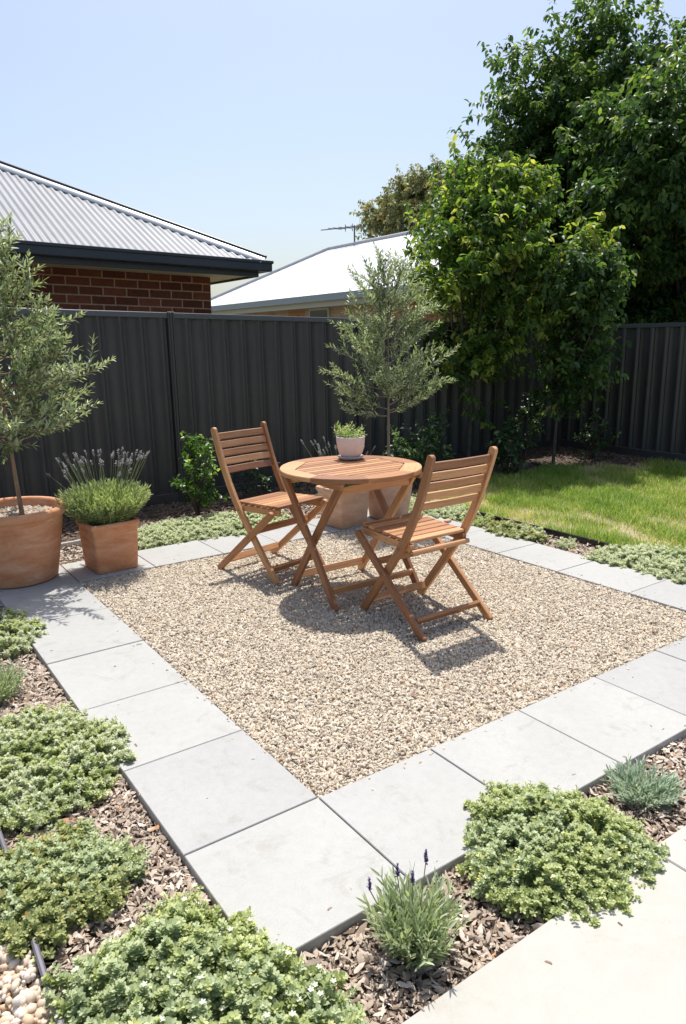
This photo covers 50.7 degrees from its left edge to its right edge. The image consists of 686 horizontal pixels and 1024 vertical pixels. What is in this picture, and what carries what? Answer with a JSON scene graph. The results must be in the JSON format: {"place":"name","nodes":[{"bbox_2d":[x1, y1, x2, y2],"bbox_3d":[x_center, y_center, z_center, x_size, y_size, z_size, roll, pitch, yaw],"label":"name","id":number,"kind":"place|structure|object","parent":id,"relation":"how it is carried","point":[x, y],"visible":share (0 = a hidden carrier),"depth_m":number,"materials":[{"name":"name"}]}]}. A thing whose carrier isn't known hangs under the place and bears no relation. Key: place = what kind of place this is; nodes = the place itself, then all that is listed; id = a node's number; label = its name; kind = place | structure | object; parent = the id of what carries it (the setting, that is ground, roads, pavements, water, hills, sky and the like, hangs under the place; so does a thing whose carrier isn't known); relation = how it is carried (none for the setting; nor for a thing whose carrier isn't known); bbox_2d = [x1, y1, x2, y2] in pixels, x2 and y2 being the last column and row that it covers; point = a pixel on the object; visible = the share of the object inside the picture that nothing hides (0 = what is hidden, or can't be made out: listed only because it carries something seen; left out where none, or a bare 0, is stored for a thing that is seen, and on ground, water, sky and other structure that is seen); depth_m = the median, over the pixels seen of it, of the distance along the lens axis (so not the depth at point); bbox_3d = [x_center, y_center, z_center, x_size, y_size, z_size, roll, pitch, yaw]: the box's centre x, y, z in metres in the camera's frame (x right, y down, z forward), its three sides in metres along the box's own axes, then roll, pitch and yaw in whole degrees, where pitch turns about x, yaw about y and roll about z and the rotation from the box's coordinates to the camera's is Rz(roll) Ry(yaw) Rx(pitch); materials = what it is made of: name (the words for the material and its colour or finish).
{"place":"outdoors","nodes":[
{"label":"outdoors","id":0,"kind":"place"},
{"bbox_2d":[0,509,685,956],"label":"paving","id":1,"kind":"structure","parent":0,"point":[288,857],"depth_m":2.44,"materials":[{"name":"concrete"}]},
{"bbox_2d":[0,211,115,588],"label":"potted olive tree","id":2,"kind":"object","parent":1,"relation":"on","point":[30,535],"visible":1,"depth_m":4.15,"materials":[{"name":"green plant"}]},
{"bbox_2d":[46,447,151,573],"bbox_3d":[-1.486,-0.025,4.522,0.634,0.768,0.581,2,14,13],"label":"potted lavender","id":3,"kind":"object","parent":1,"relation":"on","point":[107,521],"visible":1,"depth_m":4.44,"materials":[{"name":"plant"}]},
{"bbox_2d":[301,432,375,528],"bbox_3d":[0.011,-0.248,5.472,0.497,0.711,0.516,-10,16,-34],"label":"potted lavender","id":4,"kind":"object","parent":1,"relation":"on","point":[350,510],"visible":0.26,"depth_m":5.43,"materials":[{"name":"ceramic"}]},
{"bbox_2d":[0,555,685,909],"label":"stray bark","id":5,"kind":"object","parent":1,"relation":"on","point":[135,744],"visible":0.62,"depth_m":2.34,"materials":[{"name":"brown wood"}]},
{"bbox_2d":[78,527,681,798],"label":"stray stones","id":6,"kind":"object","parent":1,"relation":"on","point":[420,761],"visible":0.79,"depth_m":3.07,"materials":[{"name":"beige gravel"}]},
{"bbox_2d":[319,241,459,518],"bbox_3d":[0.364,-0.987,5.548,0.956,2.095,0.903,-10,16,-34],"label":"potted olive tree","id":7,"kind":"object","parent":1,"relation":"on","point":[390,493],"visible":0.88,"depth_m":5.46,"materials":[{"name":"green plant"}]},
{"bbox_2d":[0,446,685,1023],"bbox_3d":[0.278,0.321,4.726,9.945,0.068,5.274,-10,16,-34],"label":"bark mulch","id":8,"kind":"object","parent":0,"point":[124,804],"visible":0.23,"depth_m":1.94,"materials":[{"name":"brown wood"}]},
{"bbox_2d":[0,657,28,704],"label":"tufted plant","id":9,"kind":"object","parent":8,"relation":"on","point":[8,682],"visible":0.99,"depth_m":2.98,"materials":[{"name":"green plant"}]},
{"bbox_2d":[0,607,49,659],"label":"creeping plant","id":10,"kind":"object","parent":8,"relation":"on","point":[10,625],"visible":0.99,"depth_m":3.54,"materials":[{"name":"green plant"}]},
{"bbox_2d":[0,940,52,1023],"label":"pebbles","id":11,"kind":"object","parent":8,"relation":"on","point":[23,1004],"visible":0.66,"depth_m":1.61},
{"bbox_2d":[0,828,64,1023],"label":"garden edging","id":12,"kind":"object","parent":8,"relation":"on","point":[39,959],"visible":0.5,"depth_m":1.67,"materials":[{"name":"grey metal"}]},
{"bbox_2d":[0,698,136,833],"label":"creeping plant","id":13,"kind":"object","parent":8,"relation":"on","point":[37,742],"visible":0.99,"depth_m":2.42,"materials":[{"name":"green plant"}]},
{"bbox_2d":[0,817,152,964],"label":"creeping plant","id":14,"kind":"object","parent":8,"relation":"on","point":[65,877],"visible":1,"depth_m":1.87,"materials":[{"name":"green plant"}]},
{"bbox_2d":[60,528,139,550],"bbox_3d":[-2.154,0.290,5.010,1.662,0.070,0.026,-13,18,-40],"label":"garden edging","id":15,"kind":"object","parent":8,"relation":"on","point":[71,543],"visible":0.05,"depth_m":5.19,"materials":[{"name":"white metal"}]},
{"bbox_2d":[0,160,273,313],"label":"brick house","id":16,"kind":"structure","parent":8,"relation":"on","point":[90,251],"depth_m":7.24,"materials":[{"name":"red"}]},
{"bbox_2d":[169,431,230,516],"bbox_3d":[-1.199,-0.289,5.922,0.528,0.739,0.462,-10,16,-34],"label":"shrub","id":17,"kind":"object","parent":8,"relation":"on","point":[197,490],"visible":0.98,"depth_m":5.91,"materials":[{"name":"green plant"}]},
{"bbox_2d":[41,883,369,1023],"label":"creeping plant","id":18,"kind":"object","parent":8,"relation":"on","point":[191,962],"visible":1,"depth_m":1.56,"materials":[{"name":"green plant"}]},
{"bbox_2d":[138,509,290,549],"bbox_3d":[-1.007,0.106,5.533,1.332,0.117,0.766,-10,16,-34],"label":"creeping plant","id":19,"kind":"object","parent":8,"relation":"on","point":[214,525],"visible":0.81,"depth_m":5.38,"materials":[{"name":"green plant"}]},
{"bbox_2d":[230,460,298,495],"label":"shrub","id":20,"kind":"object","parent":8,"relation":"on","point":[252,474],"visible":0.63,"depth_m":6.64,"materials":[{"name":"green plant"}]},
{"bbox_2d":[0,307,562,519],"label":"steel fence","id":21,"kind":"object","parent":8,"relation":"on","point":[163,380],"visible":0.45,"depth_m":6.65,"materials":[{"name":"grey metal"}]},
{"bbox_2d":[211,228,465,320],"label":"white roofed house","id":22,"kind":"structure","parent":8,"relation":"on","point":[320,283],"depth_m":19.42,"materials":[{"name":"metal"}]},
{"bbox_2d":[309,307,329,316],"bbox_3d":[-0.597,-4.601,18.499,0.055,1.170,0.920,-10,16,-34],"label":"window","id":23,"kind":"structure","parent":22,"relation":"in","point":[314,312],"depth_m":18.31,"materials":[{"name":"beige"}]},
{"bbox_2d":[321,224,363,241],"bbox_3d":[-0.112,-8.273,21.811,0.500,0.666,1.952,-10,16,-34],"label":"tv antenna","id":24,"kind":"object","parent":22,"relation":"on","point":[345,227],"visible":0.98,"depth_m":21.42,"materials":[{"name":"grey metal"}]},
{"bbox_2d":[349,153,479,239],"bbox_3d":[3.129,-8.083,24.531,3.239,7.226,7.660,-10,16,-34],"label":"gum tree","id":25,"kind":"object","parent":8,"relation":"on","point":[385,217],"visible":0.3,"depth_m":24.29,"materials":[{"name":"green plant"}]},
{"bbox_2d":[356,849,473,971],"bbox_3d":[0.168,0.908,1.690,0.265,0.290,0.296,-10,16,-34],"label":"lavender plant","id":26,"kind":"object","parent":8,"relation":"on","point":[424,931],"visible":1,"depth_m":1.67,"materials":[{"name":"green plant"}]},
{"bbox_2d":[382,407,455,483],"bbox_3d":[0.738,-0.640,7.202,0.922,0.766,0.578,-10,16,-34],"label":"shrub","id":27,"kind":"object","parent":8,"relation":"on","point":[412,452],"visible":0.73,"depth_m":7.15,"materials":[{"name":"green plant"}]},
{"bbox_2d":[408,495,479,520],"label":"creeping plant","id":28,"kind":"object","parent":8,"relation":"on","point":[453,512],"visible":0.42,"depth_m":5.82,"materials":[{"name":"green plant"}]},
{"bbox_2d":[460,512,494,526],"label":"creeping plant","id":29,"kind":"object","parent":8,"relation":"on","point":[478,521],"visible":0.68,"depth_m":5.60,"materials":[{"name":"green plant"}]},
{"bbox_2d":[397,134,576,457],"bbox_3d":[1.585,-2.234,7.875,1.810,3.604,2.204,3,14,17],"label":"pear tree","id":30,"kind":"object","parent":8,"relation":"on","point":[502,234],"visible":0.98,"depth_m":7.46,"materials":[{"name":"green plant"}]},
{"bbox_2d":[487,416,528,475],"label":"shrub","id":31,"kind":"object","parent":8,"relation":"on","point":[514,434],"visible":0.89,"depth_m":7.54,"materials":[{"name":"green plant"}]},
{"bbox_2d":[481,516,550,542],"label":"creeping plant","id":32,"kind":"object","parent":8,"relation":"on","point":[523,531],"visible":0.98,"depth_m":5.22,"materials":[{"name":"green plant"}]},
{"bbox_2d":[496,392,546,460],"bbox_3d":[2.083,-0.967,8.338,0.512,0.831,0.548,8,16,32],"label":"shrub","id":33,"kind":"object","parent":8,"relation":"on","point":[527,411],"visible":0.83,"depth_m":8.29,"materials":[{"name":"green plant"}]},
{"bbox_2d":[401,0,667,323],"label":"pear tree","id":34,"kind":"object","parent":8,"relation":"on","point":[550,108],"visible":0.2,"depth_m":9.92,"materials":[{"name":"green plant"}]},
{"bbox_2d":[412,495,683,563],"bbox_3d":[1.638,0.208,5.090,0.030,0.088,3.700,-10,16,-34],"label":"garden edging","id":35,"kind":"object","parent":8,"relation":"on","point":[589,541],"visible":0.32,"depth_m":5.15,"materials":[{"name":"black plastic"}]},
{"bbox_2d":[455,780,670,927],"bbox_3d":[0.606,0.912,1.997,0.569,0.130,0.579,2,14,13],"label":"creeping plant","id":36,"kind":"object","parent":8,"relation":"on","point":[571,849],"visible":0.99,"depth_m":1.93,"materials":[{"name":"green plant"}]},
{"bbox_2d":[552,536,576,550],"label":"creeping plant","id":37,"kind":"object","parent":8,"relation":"on","point":[571,544],"visible":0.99,"depth_m":4.93,"materials":[{"name":"green plant"}]},
{"bbox_2d":[522,209,639,463],"bbox_3d":[2.535,-1.799,7.779,1.170,2.768,1.395,2,14,13],"label":"pear tree","id":38,"kind":"object","parent":8,"relation":"on","point":[589,282],"visible":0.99,"depth_m":7.56,"materials":[{"name":"green plant"}]},
{"bbox_2d":[573,408,620,458],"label":"shrub","id":39,"kind":"object","parent":8,"relation":"on","point":[595,449],"visible":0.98,"depth_m":8.49,"materials":[{"name":"green plant"}]},
{"bbox_2d":[552,0,685,323],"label":"pear tree","id":40,"kind":"object","parent":8,"relation":"on","point":[634,182],"visible":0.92,"depth_m":8.49,"materials":[{"name":"green plant"}]},
{"bbox_2d":[560,322,685,461],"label":"steel fence","id":41,"kind":"object","parent":8,"relation":"on","point":[643,409],"visible":0.66,"depth_m":8.49,"materials":[{"name":"grey metal"}]},
{"bbox_2d":[581,541,685,583],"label":"creeping plant","id":42,"kind":"object","parent":8,"relation":"on","point":[661,566],"visible":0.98,"depth_m":4.49,"materials":[{"name":"green plant"}]},
{"bbox_2d":[599,754,685,810],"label":"tufted plant","id":43,"kind":"object","parent":8,"relation":"on","point":[662,790],"visible":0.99,"depth_m":2.25,"materials":[{"name":"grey plant"}]},
{"bbox_2d":[0,0,685,296],"label":"sky","id":44,"kind":"structure","parent":0,"point":[259,126],"materials":[{"name":"blue"}]},
{"bbox_2d":[81,526,685,798],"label":"gravel","id":45,"kind":"structure","parent":0,"point":[516,601],"depth_m":3.41,"materials":[{"name":"beige gravel"}]},
{"bbox_2d":[211,421,327,584],"bbox_3d":[-0.450,-0.073,4.460,0.564,0.898,0.473,11,18,42],"label":"folding chair","id":46,"kind":"object","parent":45,"relation":"on","point":[270,505],"visible":0.94,"depth_m":4.43,"materials":[{"name":"brown wood"}]},
{"bbox_2d":[280,455,422,611],"bbox_3d":[0.048,0.097,4.088,0.784,0.720,0.784,-10,16,-34],"label":"round table","id":47,"kind":"object","parent":45,"relation":"on","point":[376,474],"visible":0.94,"depth_m":3.93,"materials":[{"name":"brown wood"}]},
{"bbox_2d":[333,421,366,459],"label":"potted succulent","id":48,"kind":"object","parent":47,"relation":"on","point":[350,445],"visible":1,"depth_m":4.18,"materials":[{"name":"white ceramic"}]},
{"bbox_2d":[136,550,654,752],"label":"fallen leaves","id":49,"kind":"object","parent":45,"relation":"on","point":[414,693],"visible":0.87,"depth_m":3.37,"materials":[{"name":"brown plant"}]},
{"bbox_2d":[355,446,497,641],"bbox_3d":[0.410,0.108,3.639,0.473,0.898,0.564,-10,16,-34],"label":"folding chair","id":50,"kind":"object","parent":45,"relation":"on","point":[401,533],"visible":0.99,"depth_m":3.55,"materials":[{"name":"brown wood"}]},
{"bbox_2d":[402,825,685,1023],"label":"patio","id":51,"kind":"structure","parent":0,"point":[631,970],"depth_m":1.61,"materials":[{"name":"beige concrete"}]},
{"bbox_2d":[418,838,685,1011],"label":"patio litter","id":52,"kind":"object","parent":51,"relation":"on","point":[547,961],"visible":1,"depth_m":1.64,"materials":[{"name":"brown plant"}]},
{"bbox_2d":[413,456,685,556],"bbox_3d":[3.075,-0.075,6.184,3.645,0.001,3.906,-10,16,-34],"label":"lawn","id":53,"kind":"structure","parent":0,"point":[515,518],"depth_m":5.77,"materials":[{"name":"plant"}]}
]}

